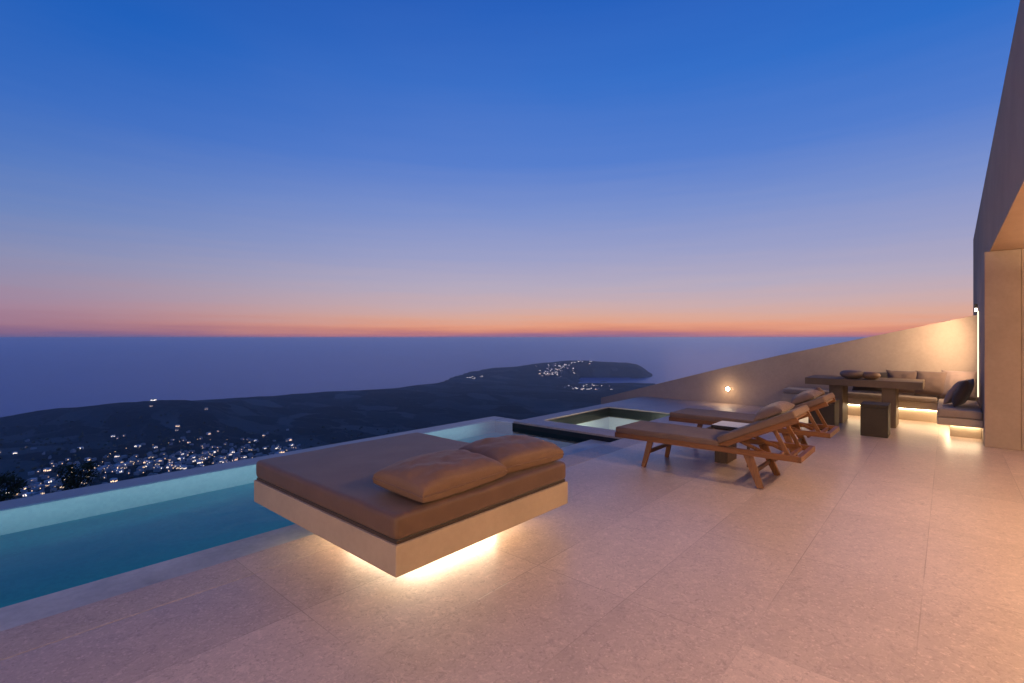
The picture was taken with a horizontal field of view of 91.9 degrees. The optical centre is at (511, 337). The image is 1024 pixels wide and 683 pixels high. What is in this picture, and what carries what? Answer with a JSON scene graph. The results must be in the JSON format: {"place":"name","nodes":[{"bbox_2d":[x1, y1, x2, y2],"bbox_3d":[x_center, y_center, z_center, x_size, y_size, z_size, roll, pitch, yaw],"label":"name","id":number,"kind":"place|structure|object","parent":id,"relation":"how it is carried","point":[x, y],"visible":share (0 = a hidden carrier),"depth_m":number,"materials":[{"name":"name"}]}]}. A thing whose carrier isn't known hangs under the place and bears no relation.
{"place":"outdoors","nodes":[
{"label":"outdoors","id":0,"kind":"place"},
{"bbox_2d":[0,360,654,500],"bbox_3d":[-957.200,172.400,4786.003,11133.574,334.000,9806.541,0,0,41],"label":"hills","id":1,"kind":"structure","parent":0,"point":[523,392],"depth_m":1618.48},
{"bbox_2d":[0,470,26,501],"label":"tree","id":2,"kind":"object","parent":1,"relation":"on","point":[10,489],"visible":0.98,"depth_m":40.06,"materials":[{"name":"green plant"}]},
{"bbox_2d":[22,492,33,496],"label":"village house","id":3,"kind":"structure","parent":1,"relation":"on","point":[27,494],"depth_m":737.01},
{"bbox_2d":[43,468,51,471],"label":"village house","id":4,"kind":"structure","parent":1,"relation":"on","point":[47,469],"depth_m":886.08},
{"bbox_2d":[44,479,54,483],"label":"village house","id":5,"kind":"structure","parent":1,"relation":"on","point":[49,481],"depth_m":819.81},
{"bbox_2d":[54,457,99,490],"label":"tree","id":6,"kind":"object","parent":1,"relation":"on","point":[70,474],"visible":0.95,"depth_m":43.57,"materials":[{"name":"green plant"}]},
{"bbox_2d":[0,411,426,491],"bbox_3d":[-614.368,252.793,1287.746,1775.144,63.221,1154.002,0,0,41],"label":"scrub","id":7,"kind":"object","parent":1,"relation":"on","point":[78,449],"visible":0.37,"depth_m":1168.40,"materials":[{"name":"green plant"}]},
{"bbox_2d":[1,363,609,495],"bbox_3d":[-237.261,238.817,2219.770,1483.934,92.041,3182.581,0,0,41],"label":"village buildings","id":8,"kind":"structure","parent":1,"relation":"on","point":[156,469],"depth_m":957.16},
{"bbox_2d":[0,340,846,416],"bbox_3d":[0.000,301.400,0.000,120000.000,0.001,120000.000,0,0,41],"label":"sea","id":9,"kind":"structure","parent":0,"point":[39,375],"depth_m":5967.84,"materials":[{"name":"liquid"}]},
{"bbox_2d":[0,0,1019,340],"label":"sky","id":10,"kind":"structure","parent":0,"point":[171,170],"materials":[{"name":"blue"}]},
{"bbox_2d":[0,405,1023,682],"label":"terrace floor","id":11,"kind":"structure","parent":0,"point":[846,553],"depth_m":2.69,"materials":[{"name":"beige tile"}]},
{"bbox_2d":[0,396,748,660],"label":"terrace border","id":12,"kind":"object","parent":11,"relation":"on","point":[21,639],"visible":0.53,"depth_m":2.92,"materials":[{"name":"stone"}]},
{"bbox_2d":[0,416,609,630],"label":"swimming pool","id":13,"kind":"structure","parent":12,"relation":"in","point":[63,551],"depth_m":4.37,"materials":[{"name":"blue liquid"}]},
{"bbox_2d":[512,408,669,447],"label":"spa pool","id":14,"kind":"structure","parent":12,"relation":"in","point":[610,418],"depth_m":9.08,"materials":[{"name":"tile"}]},
{"bbox_2d":[254,432,567,577],"bbox_3d":[-0.773,1.161,3.752,1.820,0.474,1.550,0,0,41],"label":"floating daybed","id":15,"kind":"object","parent":11,"relation":"on","point":[336,496],"visible":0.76,"depth_m":3.13,"materials":[{"name":"fabric"}]},
{"bbox_2d":[372,449,506,502],"bbox_3d":[-0.440,0.846,3.133,0.496,0.199,0.739,0,0,41],"label":"pillow","id":16,"kind":"object","parent":15,"relation":"on","point":[428,477],"visible":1,"depth_m":2.95,"materials":[{"name":"brown fabric"}]},
{"bbox_2d":[459,435,563,473],"bbox_3d":[-0.014,0.843,3.670,0.684,0.205,0.472,0,0,-44],"label":"pillow","id":17,"kind":"object","parent":15,"relation":"on","point":[513,453],"visible":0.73,"depth_m":3.54,"materials":[{"name":"brown fabric"}]},
{"bbox_2d":[615,401,814,488],"bbox_3d":[2.055,1.014,5.200,1.850,0.794,0.633,0,0,41],"label":"sun lounger","id":18,"kind":"object","parent":11,"relation":"on","point":[774,417],"visible":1,"depth_m":4.84,"materials":[{"name":"brown wood"}]},
{"bbox_2d":[711,421,749,466],"bbox_3d":[2.539,1.190,5.546,0.480,0.420,0.360,0,0,41],"label":"side table","id":19,"kind":"object","parent":11,"relation":"on","point":[724,457],"visible":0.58,"depth_m":5.53,"materials":[{"name":"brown wood"}]},
{"bbox_2d":[669,389,838,455],"bbox_3d":[3.006,1.014,6.280,1.850,0.794,0.633,0,0,41],"label":"sun lounger","id":20,"kind":"object","parent":11,"relation":"on","point":[811,399],"visible":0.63,"depth_m":5.98,"materials":[{"name":"fabric"}]},
{"bbox_2d":[601,315,976,406],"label":"parapet wall","id":21,"kind":"structure","parent":11,"relation":"on","point":[950,345],"depth_m":9.28,"materials":[{"name":"beige paint"}]},
{"bbox_2d":[808,399,838,430],"bbox_3d":[4.783,1.173,7.594,0.348,0.455,0.408,0,0,41],"label":"block stool","id":22,"kind":"object","parent":11,"relation":"on","point":[830,414],"visible":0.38,"depth_m":7.41,"materials":[{"name":"wood"}]},
{"bbox_2d":[813,387,824,396],"bbox_3d":[4.711,0.856,7.618,0.176,0.176,0.176,0,0,41],"label":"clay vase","id":23,"kind":"object","parent":22,"relation":"on","point":[820,390],"visible":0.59,"depth_m":7.56,"materials":[{"name":"ceramic"}]},
{"bbox_2d":[805,375,924,427],"bbox_3d":[5.759,1.035,8.120,1.530,0.730,0.760,0,0,41],"label":"dining table","id":24,"kind":"object","parent":11,"relation":"on","point":[839,385],"visible":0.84,"depth_m":7.87,"materials":[{"name":"wood"}]},
{"bbox_2d":[840,370,863,378],"bbox_3d":[5.547,0.602,8.067,0.350,0.134,0.350,0,0,41],"label":"stone bowl","id":25,"kind":"object","parent":24,"relation":"on","point":[851,374],"visible":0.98,"depth_m":7.96,"materials":[{"name":"grey stone"}]},
{"bbox_2d":[863,372,880,379],"bbox_3d":[5.740,0.609,7.924,0.270,0.120,0.270,0,0,41],"label":"stone bowl","id":26,"kind":"object","parent":24,"relation":"on","point":[871,375],"visible":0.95,"depth_m":7.83,"materials":[{"name":"beige ceramic"}]},
{"bbox_2d":[860,401,890,437],"bbox_3d":[5.229,1.173,7.121,0.323,0.455,0.408,0,0,41],"label":"block stool","id":27,"kind":"object","parent":11,"relation":"on","point":[874,419],"visible":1,"depth_m":6.98,"materials":[{"name":"wood"}]},
{"bbox_2d":[783,387,982,438],"bbox_3d":[5.833,1.181,8.138,2.698,0.437,1.888,0,0,41],"label":"corner bench","id":28,"kind":"object","parent":11,"relation":"on","point":[964,420],"visible":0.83,"depth_m":8.02,"materials":[{"name":"fabric"}]},
{"bbox_2d":[852,372,887,391],"bbox_3d":[6.250,0.768,8.639,0.520,0.349,0.196,0,0,41],"label":"throw pillow","id":29,"kind":"object","parent":28,"relation":"on","point":[882,374],"visible":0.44,"depth_m":8.56,"materials":[{"name":"fabric"}]},
{"bbox_2d":[886,370,916,392],"bbox_3d":[6.602,0.749,8.365,0.464,0.388,0.202,0,0,41],"label":"throw pillow","id":30,"kind":"object","parent":28,"relation":"on","point":[903,374],"visible":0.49,"depth_m":8.32,"materials":[{"name":"fabric"}]},
{"bbox_2d":[914,370,946,394],"bbox_3d":[6.872,0.750,8.104,0.445,0.399,0.214,0,0,41],"label":"throw pillow","id":31,"kind":"object","parent":28,"relation":"on","point":[934,383],"visible":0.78,"depth_m":8.05,"materials":[{"name":"fabric"}]},
{"bbox_2d":[943,380,963,403],"bbox_3d":[6.423,0.783,7.146,0.440,0.352,0.232,0,0,-35],"label":"throw pillow","id":32,"kind":"object","parent":28,"relation":"on","point":[948,397],"visible":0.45,"depth_m":7.06,"materials":[{"name":"fabric"}]},
{"bbox_2d":[939,370,976,398],"bbox_3d":[7.102,0.742,7.877,0.244,0.425,0.440,0,0,-42],"label":"throw pillow","id":33,"kind":"object","parent":28,"relation":"on","point":[953,378],"visible":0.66,"depth_m":7.87,"materials":[{"name":"fabric"}]},
{"bbox_2d":[952,379,974,406],"bbox_3d":[6.331,0.774,6.950,0.420,0.380,0.212,0,0,-39],"label":"throw pillow","id":34,"kind":"object","parent":28,"relation":"on","point":[963,390],"visible":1,"depth_m":6.84,"materials":[{"name":"fabric"}]},
{"bbox_2d":[973,0,1023,450],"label":"house","id":35,"kind":"structure","parent":11,"relation":"on","point":[998,268],"depth_m":6.17,"materials":[{"name":"paint"}]},
{"bbox_2d":[974,304,977,312],"bbox_3d":[7.316,-0.460,7.808,0.038,0.140,0.080,0,0,41],"label":"wall spotlight","id":36,"kind":"object","parent":35,"relation":"attached to","point":[975,308],"depth_m":7.78,"materials":[{"name":"white metal"}]},
{"bbox_2d":[977,311,978,396],"bbox_3d":[7.064,0.250,7.503,0.011,1.300,0.060,0,0,41],"label":"wall light strip","id":37,"kind":"object","parent":35,"relation":"attached to","point":[977,353],"depth_m":7.50,"materials":[{"name":"white plastic"}]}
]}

